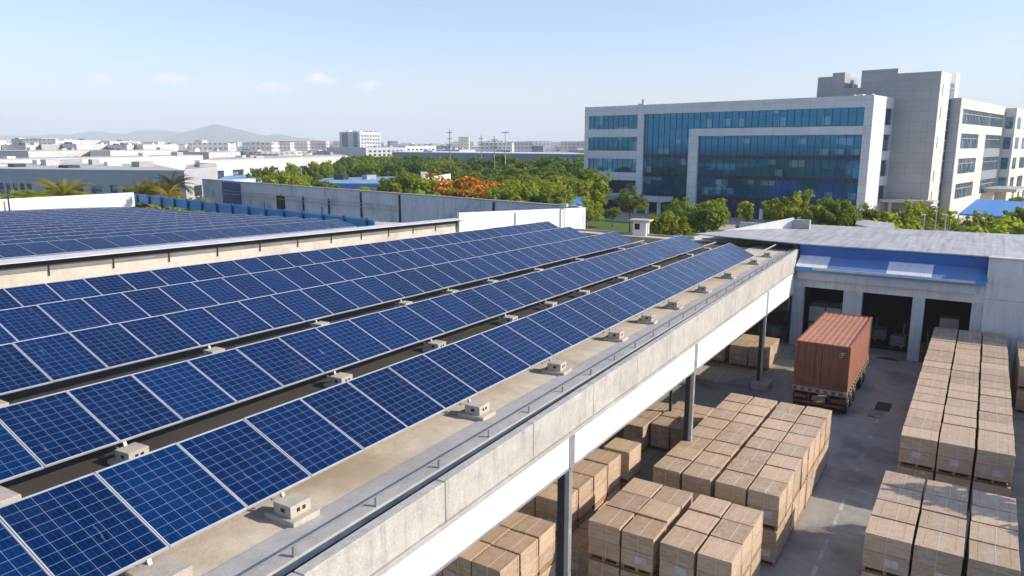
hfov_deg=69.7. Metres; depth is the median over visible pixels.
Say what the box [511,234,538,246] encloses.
solar module
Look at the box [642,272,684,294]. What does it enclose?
solar module
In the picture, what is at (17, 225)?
solar module
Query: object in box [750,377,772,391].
post footing
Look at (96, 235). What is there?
solar module
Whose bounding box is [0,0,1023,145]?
sky
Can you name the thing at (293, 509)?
ballast block
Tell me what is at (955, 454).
crate load
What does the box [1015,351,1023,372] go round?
crate load
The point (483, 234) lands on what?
solar module
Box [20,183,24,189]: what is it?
window
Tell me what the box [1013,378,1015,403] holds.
crate load
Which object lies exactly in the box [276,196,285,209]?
doorway
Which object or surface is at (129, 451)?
ballast block
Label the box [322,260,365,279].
solar module
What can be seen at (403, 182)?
leafy tree
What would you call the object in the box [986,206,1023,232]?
leafy tree
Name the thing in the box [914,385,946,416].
crate load
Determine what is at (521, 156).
blue grey hall
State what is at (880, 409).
drain plate
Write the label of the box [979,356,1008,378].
crate load
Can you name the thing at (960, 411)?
crate load
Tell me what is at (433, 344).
ballast block
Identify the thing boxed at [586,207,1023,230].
forecourt
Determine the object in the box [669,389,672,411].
thin post
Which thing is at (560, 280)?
solar module
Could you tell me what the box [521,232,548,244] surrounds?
solar module
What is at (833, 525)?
road marking
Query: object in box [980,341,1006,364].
crate load
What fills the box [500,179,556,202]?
leafy tree
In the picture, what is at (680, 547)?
crate load
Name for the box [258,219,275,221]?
solar module
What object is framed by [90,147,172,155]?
long block
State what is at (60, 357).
solar module
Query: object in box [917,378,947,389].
crate load
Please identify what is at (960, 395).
crate load
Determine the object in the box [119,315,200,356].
solar module
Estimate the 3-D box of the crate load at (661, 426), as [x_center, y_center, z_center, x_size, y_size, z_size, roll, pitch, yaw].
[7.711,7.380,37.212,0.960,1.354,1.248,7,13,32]
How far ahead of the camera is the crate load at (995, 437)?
31.44 m
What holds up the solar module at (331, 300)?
on the panel frame rack at (202, 349)
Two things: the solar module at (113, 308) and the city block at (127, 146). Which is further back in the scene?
the city block at (127, 146)
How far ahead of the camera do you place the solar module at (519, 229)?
58.26 m
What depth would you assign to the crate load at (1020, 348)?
45.39 m
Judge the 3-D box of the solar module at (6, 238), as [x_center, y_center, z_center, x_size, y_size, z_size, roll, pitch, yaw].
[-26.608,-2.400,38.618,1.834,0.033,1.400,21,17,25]
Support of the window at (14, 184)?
in the grey hall at (105, 177)
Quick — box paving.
[699,341,795,382]
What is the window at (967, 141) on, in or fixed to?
in the office building
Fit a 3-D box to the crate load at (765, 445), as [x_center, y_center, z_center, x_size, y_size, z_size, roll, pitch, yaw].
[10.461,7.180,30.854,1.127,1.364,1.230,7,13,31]
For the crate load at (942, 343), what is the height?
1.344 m
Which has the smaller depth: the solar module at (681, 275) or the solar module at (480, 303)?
the solar module at (480, 303)
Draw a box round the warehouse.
[694,222,1023,374]
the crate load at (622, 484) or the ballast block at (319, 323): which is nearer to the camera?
the ballast block at (319, 323)
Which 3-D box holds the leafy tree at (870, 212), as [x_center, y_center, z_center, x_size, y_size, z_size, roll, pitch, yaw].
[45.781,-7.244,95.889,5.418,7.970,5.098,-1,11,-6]
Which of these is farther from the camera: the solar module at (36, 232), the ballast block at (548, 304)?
the solar module at (36, 232)
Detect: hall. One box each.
[0,152,202,177]
[0,159,185,207]
[0,192,466,287]
[174,149,240,159]
[205,152,347,178]
[392,149,583,161]
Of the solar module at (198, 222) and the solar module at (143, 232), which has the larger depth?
the solar module at (198, 222)
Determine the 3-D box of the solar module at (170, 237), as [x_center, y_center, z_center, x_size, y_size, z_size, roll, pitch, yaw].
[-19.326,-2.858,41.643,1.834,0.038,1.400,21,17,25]
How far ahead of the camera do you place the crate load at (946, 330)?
49.60 m
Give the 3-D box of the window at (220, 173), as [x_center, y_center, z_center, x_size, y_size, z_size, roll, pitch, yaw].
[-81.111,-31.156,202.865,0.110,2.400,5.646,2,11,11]
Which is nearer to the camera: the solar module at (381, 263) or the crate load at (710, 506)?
the crate load at (710, 506)
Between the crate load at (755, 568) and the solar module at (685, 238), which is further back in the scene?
the solar module at (685, 238)
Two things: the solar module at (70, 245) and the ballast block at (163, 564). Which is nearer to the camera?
the ballast block at (163, 564)
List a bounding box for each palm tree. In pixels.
[26,178,94,197]
[112,179,166,207]
[135,178,186,198]
[150,170,198,196]
[151,184,187,198]
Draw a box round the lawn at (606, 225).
[585,219,724,236]
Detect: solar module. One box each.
[0,222,14,224]
[0,227,19,229]
[0,232,25,236]
[0,236,14,239]
[0,239,32,243]
[0,244,36,258]
[0,288,22,309]
[0,305,65,340]
[0,325,16,344]
[0,343,52,395]
[0,391,119,467]
[0,422,43,482]
[0,472,168,575]
[0,520,50,575]
[3,283,62,306]
[4,224,28,226]
[7,229,34,232]
[11,234,41,238]
[12,332,107,381]
[13,221,35,223]
[16,241,66,255]
[18,225,43,228]
[22,230,50,234]
[27,223,50,225]
[28,237,60,241]
[32,227,58,230]
[34,220,56,222]
[37,298,110,331]
[38,233,68,236]
[40,224,64,227]
[45,278,101,299]
[46,239,94,252]
[47,229,75,232]
[49,222,71,224]
[55,219,75,221]
[55,226,79,229]
[56,235,86,239]
[62,223,85,225]
[63,231,92,235]
[66,374,182,442]
[69,323,157,368]
[70,221,91,223]
[72,228,96,231]
[74,218,94,220]
[75,237,121,249]
[78,225,101,227]
[81,292,150,323]
[83,222,105,224]
[83,233,110,237]
[83,274,135,294]
[88,220,109,221]
[89,229,114,233]
[93,217,111,219]
[94,226,118,229]
[95,443,247,548]
[99,223,122,226]
[101,235,146,247]
[104,221,124,223]
[107,219,126,220]
[107,231,135,235]
[110,217,128,218]
[111,228,137,231]
[115,225,138,228]
[118,222,140,225]
[118,270,167,289]
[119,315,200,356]
[121,287,185,316]
[123,220,142,222]
[125,218,144,219]
[126,234,169,245]
[127,216,144,217]
[129,230,156,233]
[131,360,236,421]
[133,227,156,230]
[136,224,157,226]
[138,221,158,223]
[141,219,159,221]
[143,217,161,218]
[145,215,161,216]
[149,232,191,243]
[150,267,196,284]
[152,228,176,232]
[154,225,176,228]
[156,220,175,222]
[156,223,176,225]
[158,218,176,220]
[158,282,218,309]
[159,216,176,218]
[163,307,238,346]
[172,227,196,230]
[173,221,194,224]
[173,224,195,227]
[173,230,212,241]
[174,219,192,221]
[175,217,192,219]
[177,419,310,508]
[179,263,223,280]
[187,348,283,403]
[190,216,206,218]
[190,218,208,220]
[190,220,211,223]
[191,278,248,303]
[192,223,211,226]
[193,226,214,229]
[193,229,232,239]
[202,301,273,337]
[205,215,221,217]
[206,217,223,219]
[207,219,227,222]
[207,260,248,276]
[210,222,228,224]
[212,224,232,227]
[214,227,249,237]
[221,216,237,218]
[221,273,275,298]
[223,218,242,221]
[227,221,245,223]
[228,223,249,226]
[231,226,268,235]
[232,257,272,272]
[233,214,249,215]
[235,216,252,217]
[235,337,323,387]
[238,218,257,220]
[238,295,304,329]
[243,220,260,222]
[244,398,363,476]
[245,222,266,225]
[249,270,301,293]
[250,215,266,216]
[250,225,284,234]
[253,217,270,219]
[256,254,294,269]
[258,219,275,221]
[262,221,281,224]
[267,224,300,232]
[269,216,283,218]
[271,290,333,321]
[273,218,288,220]
[275,266,324,288]
[277,220,294,222]
[278,252,314,266]
[278,327,359,373]
[282,222,314,231]
[287,217,302,219]
[292,219,308,221]
[297,221,329,229]
[299,250,333,263]
[299,263,346,284]
[299,285,359,314]
[299,381,407,450]
[306,218,321,220]
[312,220,343,228]
[315,319,391,361]
[318,247,350,260]
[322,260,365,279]
[326,219,356,227]
[326,280,382,308]
[336,245,368,257]
[343,257,385,276]
[347,367,445,428]
[348,312,419,350]
[351,276,404,302]
[353,243,384,255]
[362,254,401,272]
[369,241,398,253]
[374,272,424,297]
[379,252,418,269]
[379,306,444,341]
[384,240,412,250]
[387,354,477,409]
[394,269,443,292]
[396,250,434,266]
[399,238,425,248]
[404,299,467,333]
[412,247,448,263]
[413,236,439,246]
[413,265,460,288]
[423,343,505,393]
[426,235,451,244]
[427,245,461,261]
[429,293,488,325]
[432,262,476,284]
[439,233,462,243]
[441,244,474,258]
[448,259,490,280]
[449,232,472,241]
[451,288,507,318]
[454,242,486,256]
[454,333,530,379]
[461,231,483,239]
[464,257,504,277]
[467,240,498,254]
[471,284,524,312]
[472,229,493,238]
[479,238,509,252]
[479,254,518,273]
[480,325,552,367]
[481,228,502,236]
[489,279,540,306]
[490,237,519,250]
[491,227,512,235]
[492,252,530,270]
[501,226,520,234]
[501,235,529,248]
[504,317,572,355]
[506,250,541,267]
[506,275,555,300]
[510,225,528,232]
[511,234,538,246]
[517,247,552,264]
[518,224,536,231]
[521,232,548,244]
[522,271,568,295]
[526,223,544,230]
[526,310,589,346]
[528,245,562,262]
[530,231,555,242]
[534,222,551,229]
[537,268,581,291]
[539,230,564,241]
[539,244,572,259]
[542,221,558,228]
[545,303,605,337]
[548,229,571,239]
[549,242,581,257]
[550,265,593,287]
[556,228,579,238]
[560,240,590,255]
[563,227,586,237]
[563,262,603,283]
[563,297,620,329]
[568,238,598,253]
[575,260,614,279]
[577,237,606,251]
[579,292,633,322]
[585,257,623,276]
[586,235,613,249]
[593,234,620,247]
[594,287,645,315]
[597,255,632,273]
[601,233,627,245]
[605,252,640,270]
[607,283,656,309]
[608,232,633,244]
[615,250,648,267]
[620,279,666,304]
[624,248,656,264]
[631,275,675,299]
[632,246,663,262]
[640,244,670,259]
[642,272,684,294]
[647,242,676,257]
[651,268,692,290]
[653,241,682,255]
[659,239,688,253]
[661,265,700,286]
[667,238,693,251]
[669,262,707,282]
[672,236,698,249]
[677,260,713,278]
[678,235,703,247]
[684,257,719,275]
[692,254,725,272]
[698,252,731,269]
[704,250,736,266]
[710,248,741,264]
[716,246,745,261]
[721,244,750,259]
[726,243,754,257]
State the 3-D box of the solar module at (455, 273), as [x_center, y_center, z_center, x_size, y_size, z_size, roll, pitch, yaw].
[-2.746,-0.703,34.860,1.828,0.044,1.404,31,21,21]
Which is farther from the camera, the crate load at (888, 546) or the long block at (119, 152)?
the long block at (119, 152)
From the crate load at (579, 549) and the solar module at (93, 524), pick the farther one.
the crate load at (579, 549)
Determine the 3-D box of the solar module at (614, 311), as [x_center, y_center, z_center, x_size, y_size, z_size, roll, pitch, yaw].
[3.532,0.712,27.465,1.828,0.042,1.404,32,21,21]
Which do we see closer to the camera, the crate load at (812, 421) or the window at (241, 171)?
the crate load at (812, 421)
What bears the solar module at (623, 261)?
on the panel frame rack at (125, 443)
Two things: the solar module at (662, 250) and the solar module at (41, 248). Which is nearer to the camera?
the solar module at (41, 248)
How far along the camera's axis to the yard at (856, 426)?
36.36 m
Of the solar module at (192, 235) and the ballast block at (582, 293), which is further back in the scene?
the solar module at (192, 235)
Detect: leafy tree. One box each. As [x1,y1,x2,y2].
[245,168,263,182]
[261,165,278,177]
[261,170,310,185]
[286,162,303,183]
[302,161,321,185]
[309,179,340,187]
[318,160,334,179]
[331,162,346,177]
[376,171,436,192]
[405,180,467,196]
[460,172,481,181]
[461,185,520,200]
[479,174,525,183]
[480,167,539,179]
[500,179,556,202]
[516,175,550,189]
[522,180,576,204]
[536,170,579,179]
[544,175,604,202]
[560,167,599,180]
[567,172,612,204]
[576,196,604,228]
[602,207,621,227]
[612,185,648,231]
[638,210,694,235]
[662,196,693,218]
[680,198,730,232]
[735,201,755,227]
[761,200,779,222]
[762,189,825,223]
[811,197,862,226]
[858,203,884,220]
[862,207,939,230]
[885,199,955,230]
[934,211,964,231]
[952,214,1023,234]
[963,209,997,227]
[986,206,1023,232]
[1007,196,1023,201]
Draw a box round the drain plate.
[868,402,891,418]
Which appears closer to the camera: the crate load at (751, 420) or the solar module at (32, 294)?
the solar module at (32, 294)
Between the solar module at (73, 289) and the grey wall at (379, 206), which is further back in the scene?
the grey wall at (379, 206)
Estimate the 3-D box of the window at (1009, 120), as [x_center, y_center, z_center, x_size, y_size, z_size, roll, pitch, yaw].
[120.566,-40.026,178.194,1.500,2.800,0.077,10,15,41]
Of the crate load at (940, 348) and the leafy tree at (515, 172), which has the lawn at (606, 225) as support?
the leafy tree at (515, 172)
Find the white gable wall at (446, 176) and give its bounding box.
[428,173,450,184]
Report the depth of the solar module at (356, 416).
15.08 m
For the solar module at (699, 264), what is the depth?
39.82 m
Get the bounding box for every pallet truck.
[758,323,782,338]
[871,316,886,343]
[889,323,908,350]
[920,331,930,355]
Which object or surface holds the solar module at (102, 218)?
on the panel frame rack
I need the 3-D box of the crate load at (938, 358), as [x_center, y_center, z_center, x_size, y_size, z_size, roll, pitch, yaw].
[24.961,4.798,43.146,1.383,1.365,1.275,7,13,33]
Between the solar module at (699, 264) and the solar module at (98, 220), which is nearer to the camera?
the solar module at (699, 264)
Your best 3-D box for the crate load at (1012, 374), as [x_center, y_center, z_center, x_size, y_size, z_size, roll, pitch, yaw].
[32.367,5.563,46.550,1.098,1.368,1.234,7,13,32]
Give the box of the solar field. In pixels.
[0,207,204,222]
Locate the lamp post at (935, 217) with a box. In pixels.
[933,207,937,229]
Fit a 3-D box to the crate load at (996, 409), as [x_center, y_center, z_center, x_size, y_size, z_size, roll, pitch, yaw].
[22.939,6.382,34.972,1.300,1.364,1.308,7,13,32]
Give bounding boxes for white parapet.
[693,218,810,312]
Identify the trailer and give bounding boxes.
[792,356,868,413]
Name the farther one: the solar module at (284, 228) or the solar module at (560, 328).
the solar module at (284, 228)
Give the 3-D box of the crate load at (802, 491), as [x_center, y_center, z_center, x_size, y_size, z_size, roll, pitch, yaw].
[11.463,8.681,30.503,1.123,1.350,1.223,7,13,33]
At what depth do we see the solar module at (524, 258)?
41.01 m
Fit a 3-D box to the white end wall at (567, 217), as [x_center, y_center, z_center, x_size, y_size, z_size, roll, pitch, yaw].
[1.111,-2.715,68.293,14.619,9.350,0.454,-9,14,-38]
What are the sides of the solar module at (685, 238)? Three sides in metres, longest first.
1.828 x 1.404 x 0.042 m
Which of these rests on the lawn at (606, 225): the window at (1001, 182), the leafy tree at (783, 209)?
the leafy tree at (783, 209)
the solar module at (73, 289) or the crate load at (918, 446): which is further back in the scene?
the crate load at (918, 446)
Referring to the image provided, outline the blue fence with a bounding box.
[134,191,374,226]
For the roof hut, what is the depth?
66.01 m
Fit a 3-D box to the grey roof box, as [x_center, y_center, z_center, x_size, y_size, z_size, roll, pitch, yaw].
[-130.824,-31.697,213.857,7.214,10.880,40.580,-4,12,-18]
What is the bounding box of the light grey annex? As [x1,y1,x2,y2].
[184,160,217,199]
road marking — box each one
[810,566,817,575]
[818,533,831,559]
[825,477,875,495]
[831,514,839,528]
[838,495,847,509]
[847,481,853,489]
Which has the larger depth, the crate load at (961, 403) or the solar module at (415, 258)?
the solar module at (415, 258)
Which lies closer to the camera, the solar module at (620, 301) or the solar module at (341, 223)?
the solar module at (620, 301)
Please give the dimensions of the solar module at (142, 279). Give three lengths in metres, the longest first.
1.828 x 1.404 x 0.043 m
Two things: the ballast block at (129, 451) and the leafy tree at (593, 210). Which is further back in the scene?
the leafy tree at (593, 210)
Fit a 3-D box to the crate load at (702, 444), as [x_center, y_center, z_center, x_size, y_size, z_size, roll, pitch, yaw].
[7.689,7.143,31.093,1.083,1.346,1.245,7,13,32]
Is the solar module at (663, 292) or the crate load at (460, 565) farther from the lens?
the solar module at (663, 292)
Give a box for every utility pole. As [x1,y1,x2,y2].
[447,129,452,160]
[494,136,494,168]
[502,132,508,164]
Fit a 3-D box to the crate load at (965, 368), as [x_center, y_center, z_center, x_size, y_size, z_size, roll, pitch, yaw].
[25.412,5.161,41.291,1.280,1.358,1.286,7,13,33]
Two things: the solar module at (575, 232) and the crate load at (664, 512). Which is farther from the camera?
the solar module at (575, 232)
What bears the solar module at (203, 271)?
on the panel frame rack
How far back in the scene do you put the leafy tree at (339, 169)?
205.91 m
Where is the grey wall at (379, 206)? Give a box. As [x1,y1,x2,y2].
[202,179,585,228]
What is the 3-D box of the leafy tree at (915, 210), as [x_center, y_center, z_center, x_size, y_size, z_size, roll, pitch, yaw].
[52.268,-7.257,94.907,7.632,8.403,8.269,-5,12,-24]
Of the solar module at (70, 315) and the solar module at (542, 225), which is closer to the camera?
the solar module at (70, 315)
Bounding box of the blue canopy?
[957,199,1023,222]
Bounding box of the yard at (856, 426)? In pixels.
[555,304,1023,575]
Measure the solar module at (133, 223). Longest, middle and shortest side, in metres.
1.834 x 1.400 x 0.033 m
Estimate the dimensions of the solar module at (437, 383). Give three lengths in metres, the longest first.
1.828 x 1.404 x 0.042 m
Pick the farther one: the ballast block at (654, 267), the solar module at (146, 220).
the solar module at (146, 220)
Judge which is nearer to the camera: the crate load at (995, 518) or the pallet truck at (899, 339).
the crate load at (995, 518)
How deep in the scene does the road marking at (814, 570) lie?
26.36 m
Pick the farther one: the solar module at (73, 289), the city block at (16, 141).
the city block at (16, 141)
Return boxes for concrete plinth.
[695,365,725,381]
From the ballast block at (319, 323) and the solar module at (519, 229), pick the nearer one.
the ballast block at (319, 323)
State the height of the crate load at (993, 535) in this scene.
1.358 m
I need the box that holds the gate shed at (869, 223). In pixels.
[855,220,894,228]
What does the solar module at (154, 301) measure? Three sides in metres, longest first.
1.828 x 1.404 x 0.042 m
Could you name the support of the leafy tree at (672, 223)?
on the ground
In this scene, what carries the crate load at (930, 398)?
on the crate load
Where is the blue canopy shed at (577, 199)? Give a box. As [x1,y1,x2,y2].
[535,196,583,206]
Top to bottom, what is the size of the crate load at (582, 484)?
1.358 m
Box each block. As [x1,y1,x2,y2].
[0,147,89,157]
[0,399,8,406]
[0,486,21,505]
[2,142,40,149]
[11,138,22,144]
[40,143,62,149]
[62,142,107,149]
[66,139,100,143]
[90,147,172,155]
[100,140,139,144]
[107,442,148,464]
[108,143,133,149]
[125,553,192,575]
[134,143,178,151]
[199,347,224,356]
[265,491,319,527]
[312,321,329,327]
[323,372,352,387]
[339,131,380,146]
[394,301,412,307]
[398,144,435,150]
[422,340,445,351]
[442,148,474,151]
[445,289,458,294]
[458,399,495,420]
[484,279,497,284]
[498,315,517,324]
[539,301,556,309]
[541,359,571,375]
[574,290,589,297]
[603,329,627,341]
[614,277,627,283]
[636,313,657,324]
[648,265,659,270]
[663,300,683,309]
[683,254,693,258]
[694,285,711,293]
[721,272,735,278]
[748,259,759,264]
[761,252,772,257]
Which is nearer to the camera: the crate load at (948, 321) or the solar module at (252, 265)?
the solar module at (252, 265)
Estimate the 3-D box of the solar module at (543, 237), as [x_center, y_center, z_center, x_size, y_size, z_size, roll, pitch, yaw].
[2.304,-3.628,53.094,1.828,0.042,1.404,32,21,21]
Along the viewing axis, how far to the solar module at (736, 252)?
47.21 m
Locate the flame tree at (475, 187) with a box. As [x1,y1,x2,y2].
[422,172,523,201]
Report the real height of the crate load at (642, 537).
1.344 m
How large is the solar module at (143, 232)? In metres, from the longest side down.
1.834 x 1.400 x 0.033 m
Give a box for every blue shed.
[218,172,317,185]
[319,174,419,190]
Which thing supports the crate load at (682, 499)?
on the crate load
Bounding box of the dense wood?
[336,153,604,195]
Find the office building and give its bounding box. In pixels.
[584,68,1023,223]
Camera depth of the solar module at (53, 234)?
41.36 m
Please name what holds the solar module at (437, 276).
on the panel frame rack at (202, 349)
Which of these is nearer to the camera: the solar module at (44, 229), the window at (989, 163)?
the solar module at (44, 229)
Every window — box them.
[0,183,3,193]
[6,183,10,193]
[13,183,17,190]
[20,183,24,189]
[91,185,101,193]
[110,185,117,192]
[194,185,201,195]
[217,170,223,178]
[233,169,243,174]
[342,133,347,146]
[353,133,357,146]
[589,115,637,129]
[589,137,636,150]
[589,158,635,172]
[606,180,635,192]
[850,79,853,87]
[878,185,883,198]
[880,160,886,175]
[882,135,888,150]
[885,109,890,124]
[954,182,971,198]
[957,158,973,173]
[960,134,976,148]
[962,109,1001,126]
[979,178,994,192]
[982,157,997,170]
[984,135,1000,147]
[998,177,1005,185]
[1000,158,1007,168]
[1002,137,1010,148]
[1005,117,1013,128]
[1009,177,1013,185]
[1012,157,1016,168]
[1014,137,1018,148]
[1016,175,1022,185]
[1017,117,1021,128]
[1019,157,1023,167]
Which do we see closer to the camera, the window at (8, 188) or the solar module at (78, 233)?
the solar module at (78, 233)
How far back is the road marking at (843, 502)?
31.46 m
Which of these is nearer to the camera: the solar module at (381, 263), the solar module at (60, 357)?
the solar module at (60, 357)
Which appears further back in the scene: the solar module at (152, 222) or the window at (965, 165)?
the window at (965, 165)
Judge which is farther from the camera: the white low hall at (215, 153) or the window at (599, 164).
the white low hall at (215, 153)
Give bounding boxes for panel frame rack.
[0,227,351,259]
[53,240,643,382]
[113,242,715,448]
[136,244,775,565]
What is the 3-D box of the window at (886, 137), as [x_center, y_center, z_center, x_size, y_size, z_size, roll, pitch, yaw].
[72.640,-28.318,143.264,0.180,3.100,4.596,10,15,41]
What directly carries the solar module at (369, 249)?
on the panel frame rack
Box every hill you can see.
[0,130,182,142]
[157,125,332,144]
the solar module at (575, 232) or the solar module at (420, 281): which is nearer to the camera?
the solar module at (420, 281)
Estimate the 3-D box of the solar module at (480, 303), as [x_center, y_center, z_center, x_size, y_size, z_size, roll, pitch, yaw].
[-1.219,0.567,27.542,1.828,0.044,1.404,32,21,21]
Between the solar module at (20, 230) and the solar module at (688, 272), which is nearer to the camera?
the solar module at (688, 272)
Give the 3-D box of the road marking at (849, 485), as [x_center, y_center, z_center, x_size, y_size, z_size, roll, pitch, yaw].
[15.212,8.873,33.046,0.140,0.001,1.000,7,13,32]
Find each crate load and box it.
[435,569,442,575]
[443,541,489,575]
[472,546,518,575]
[479,525,509,545]
[493,530,537,575]
[500,511,527,529]
[512,515,554,575]
[517,497,535,516]
[535,483,577,535]
[538,562,555,575]
[553,472,592,522]
[554,525,577,570]
[571,528,588,575]
[573,460,607,508]
[576,511,592,525]
[578,514,593,529]
[584,448,620,495]
[588,505,633,566]
[588,555,620,575]
[592,498,605,513]
[604,437,640,483]
[606,486,619,500]
[606,491,648,516]
[619,474,639,490]
[620,565,658,575]
[621,478,661,500]
[621,515,666,575]
[623,417,651,452]
[637,499,680,533]
[638,409,661,421]
[648,402,668,413]
[650,416,677,451]
[653,455,690,489]
[653,486,692,517]
[659,526,706,575]
[661,408,683,420]
[666,444,701,463]
[670,420,697,449]
[672,401,695,409]
[675,510,719,538]
[678,436,710,451]
[680,413,705,423]
[682,462,720,502]
[689,494,730,521]
[692,425,720,441]
[694,405,713,415]
[694,451,729,474]
[696,536,742,575]
[698,416,728,431]
[705,440,738,462]
[707,408,737,423]
[710,344,729,362]
[710,519,753,575]
[714,430,747,452]
[715,470,754,506]
[716,400,744,413]
[722,504,762,560]
[724,393,752,405]
[724,422,755,440]
[726,457,763,478]
[729,339,753,367]
[732,413,762,431]
[736,447,771,467]
[738,334,758,342]
[740,404,769,422]
[745,436,778,453]
[747,477,787,530]
[748,342,773,370]
[748,397,776,414]
[750,548,760,575]
[753,427,786,443]
[756,336,779,362]
[758,465,794,516]
[760,519,784,566]
[761,418,792,433]
[766,453,801,501]
[769,409,798,424]
[774,442,808,489]
[775,402,804,416]
[782,433,815,476]
[783,506,791,548]
[789,423,820,465]
[790,492,799,534]
[795,415,826,454]
[798,480,806,519]
[802,406,831,445]
[804,468,812,508]
[808,303,827,322]
[810,458,818,494]
[817,448,823,483]
[822,440,828,473]
[826,305,841,313]
[829,302,842,305]
[861,564,911,575]
[862,516,914,575]
[871,499,918,560]
[877,484,921,529]
[882,470,924,523]
[897,462,934,497]
[898,426,938,470]
[904,416,940,455]
[906,408,941,444]
[909,400,943,431]
[911,527,964,575]
[912,392,945,415]
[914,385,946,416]
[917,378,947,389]
[918,510,966,537]
[919,372,948,404]
[921,366,949,398]
[921,494,966,519]
[922,360,950,379]
[924,354,951,381]
[925,479,968,517]
[926,349,952,377]
[928,344,954,370]
[929,340,954,365]
[931,335,955,353]
[932,331,956,354]
[934,327,957,340]
[935,470,970,499]
[936,432,974,478]
[939,315,958,333]
[941,423,974,437]
[943,414,975,433]
[944,405,976,418]
[946,397,977,414]
[948,390,977,401]
[949,383,977,393]
[950,370,978,379]
[950,376,978,386]
[952,364,978,373]
[953,358,979,366]
[954,353,979,360]
[955,348,979,355]
[956,343,979,350]
[957,338,980,348]
[958,330,980,336]
[958,334,980,340]
[962,530,967,573]
[965,521,1018,570]
[965,540,1020,575]
[967,505,1018,544]
[968,490,1016,532]
[970,474,1010,506]
[971,455,974,485]
[974,439,1015,486]
[975,419,1013,453]
[976,411,1012,439]
[977,387,1010,417]
[977,395,1010,420]
[977,402,1012,422]
[978,368,1008,394]
[978,374,1009,395]
[978,380,1010,402]
[978,429,1014,446]
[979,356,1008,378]
[979,362,1008,381]
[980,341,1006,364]
[980,351,1007,367]
[981,332,1006,349]
[981,346,1007,358]
[983,336,1006,343]
[1011,364,1014,385]
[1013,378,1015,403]
[1013,384,1023,412]
[1014,341,1023,363]
[1015,346,1023,370]
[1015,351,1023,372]
[1016,355,1023,380]
[1016,361,1023,388]
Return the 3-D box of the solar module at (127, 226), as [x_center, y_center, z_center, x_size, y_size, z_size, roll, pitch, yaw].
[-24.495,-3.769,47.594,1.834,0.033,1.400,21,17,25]
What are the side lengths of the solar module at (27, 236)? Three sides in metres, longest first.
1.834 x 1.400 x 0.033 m
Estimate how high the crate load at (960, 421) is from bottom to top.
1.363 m
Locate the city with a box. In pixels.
[0,137,583,155]
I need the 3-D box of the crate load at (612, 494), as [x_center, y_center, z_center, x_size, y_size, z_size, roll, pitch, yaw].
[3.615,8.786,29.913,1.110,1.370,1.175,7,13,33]
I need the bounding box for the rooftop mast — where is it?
[559,194,567,226]
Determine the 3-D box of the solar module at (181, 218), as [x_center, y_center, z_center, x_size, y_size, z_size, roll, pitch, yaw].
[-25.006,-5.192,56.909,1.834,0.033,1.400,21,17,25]
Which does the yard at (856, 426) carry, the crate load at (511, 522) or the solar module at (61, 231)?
the crate load at (511, 522)
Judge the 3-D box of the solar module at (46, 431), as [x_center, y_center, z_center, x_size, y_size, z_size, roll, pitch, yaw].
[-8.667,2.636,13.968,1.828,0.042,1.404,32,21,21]
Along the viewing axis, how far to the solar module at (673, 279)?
34.84 m
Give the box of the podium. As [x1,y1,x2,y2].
[326,146,405,156]
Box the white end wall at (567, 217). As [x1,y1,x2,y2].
[457,208,581,231]
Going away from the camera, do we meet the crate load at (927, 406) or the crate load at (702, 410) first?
the crate load at (927, 406)
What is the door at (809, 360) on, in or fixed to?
in the shipping container
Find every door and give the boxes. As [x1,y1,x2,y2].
[796,342,822,385]
[820,346,847,389]
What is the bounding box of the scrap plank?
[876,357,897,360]
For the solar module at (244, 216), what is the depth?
59.28 m
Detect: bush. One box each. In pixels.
[0,189,47,198]
[133,192,213,211]
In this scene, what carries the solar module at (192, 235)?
on the panel frame rack at (155, 245)
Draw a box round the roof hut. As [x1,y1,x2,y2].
[629,218,653,235]
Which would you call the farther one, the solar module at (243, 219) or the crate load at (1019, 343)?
the solar module at (243, 219)
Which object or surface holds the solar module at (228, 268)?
on the panel frame rack
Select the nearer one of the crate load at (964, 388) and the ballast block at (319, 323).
the ballast block at (319, 323)
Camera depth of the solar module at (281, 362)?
18.86 m
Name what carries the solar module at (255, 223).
on the panel frame rack
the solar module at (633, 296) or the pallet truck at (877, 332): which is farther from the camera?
the pallet truck at (877, 332)
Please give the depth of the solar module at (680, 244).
51.00 m
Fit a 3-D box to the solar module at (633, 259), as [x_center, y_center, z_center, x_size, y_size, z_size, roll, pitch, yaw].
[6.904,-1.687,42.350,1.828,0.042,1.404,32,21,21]
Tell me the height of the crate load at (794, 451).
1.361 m
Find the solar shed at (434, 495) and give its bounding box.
[0,227,799,575]
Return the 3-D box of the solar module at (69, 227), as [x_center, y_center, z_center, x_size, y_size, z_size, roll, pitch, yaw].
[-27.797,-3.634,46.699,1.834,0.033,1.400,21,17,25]
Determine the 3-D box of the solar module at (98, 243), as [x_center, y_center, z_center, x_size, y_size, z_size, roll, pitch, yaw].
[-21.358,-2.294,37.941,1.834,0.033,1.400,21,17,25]
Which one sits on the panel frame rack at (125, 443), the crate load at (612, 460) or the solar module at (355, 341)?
the solar module at (355, 341)
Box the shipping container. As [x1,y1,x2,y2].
[793,312,871,392]
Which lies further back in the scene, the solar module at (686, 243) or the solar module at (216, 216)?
the solar module at (216, 216)
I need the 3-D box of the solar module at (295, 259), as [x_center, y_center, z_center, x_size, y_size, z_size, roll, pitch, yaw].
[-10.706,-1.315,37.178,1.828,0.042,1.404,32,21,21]
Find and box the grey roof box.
[59,159,82,162]
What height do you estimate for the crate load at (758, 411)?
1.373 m

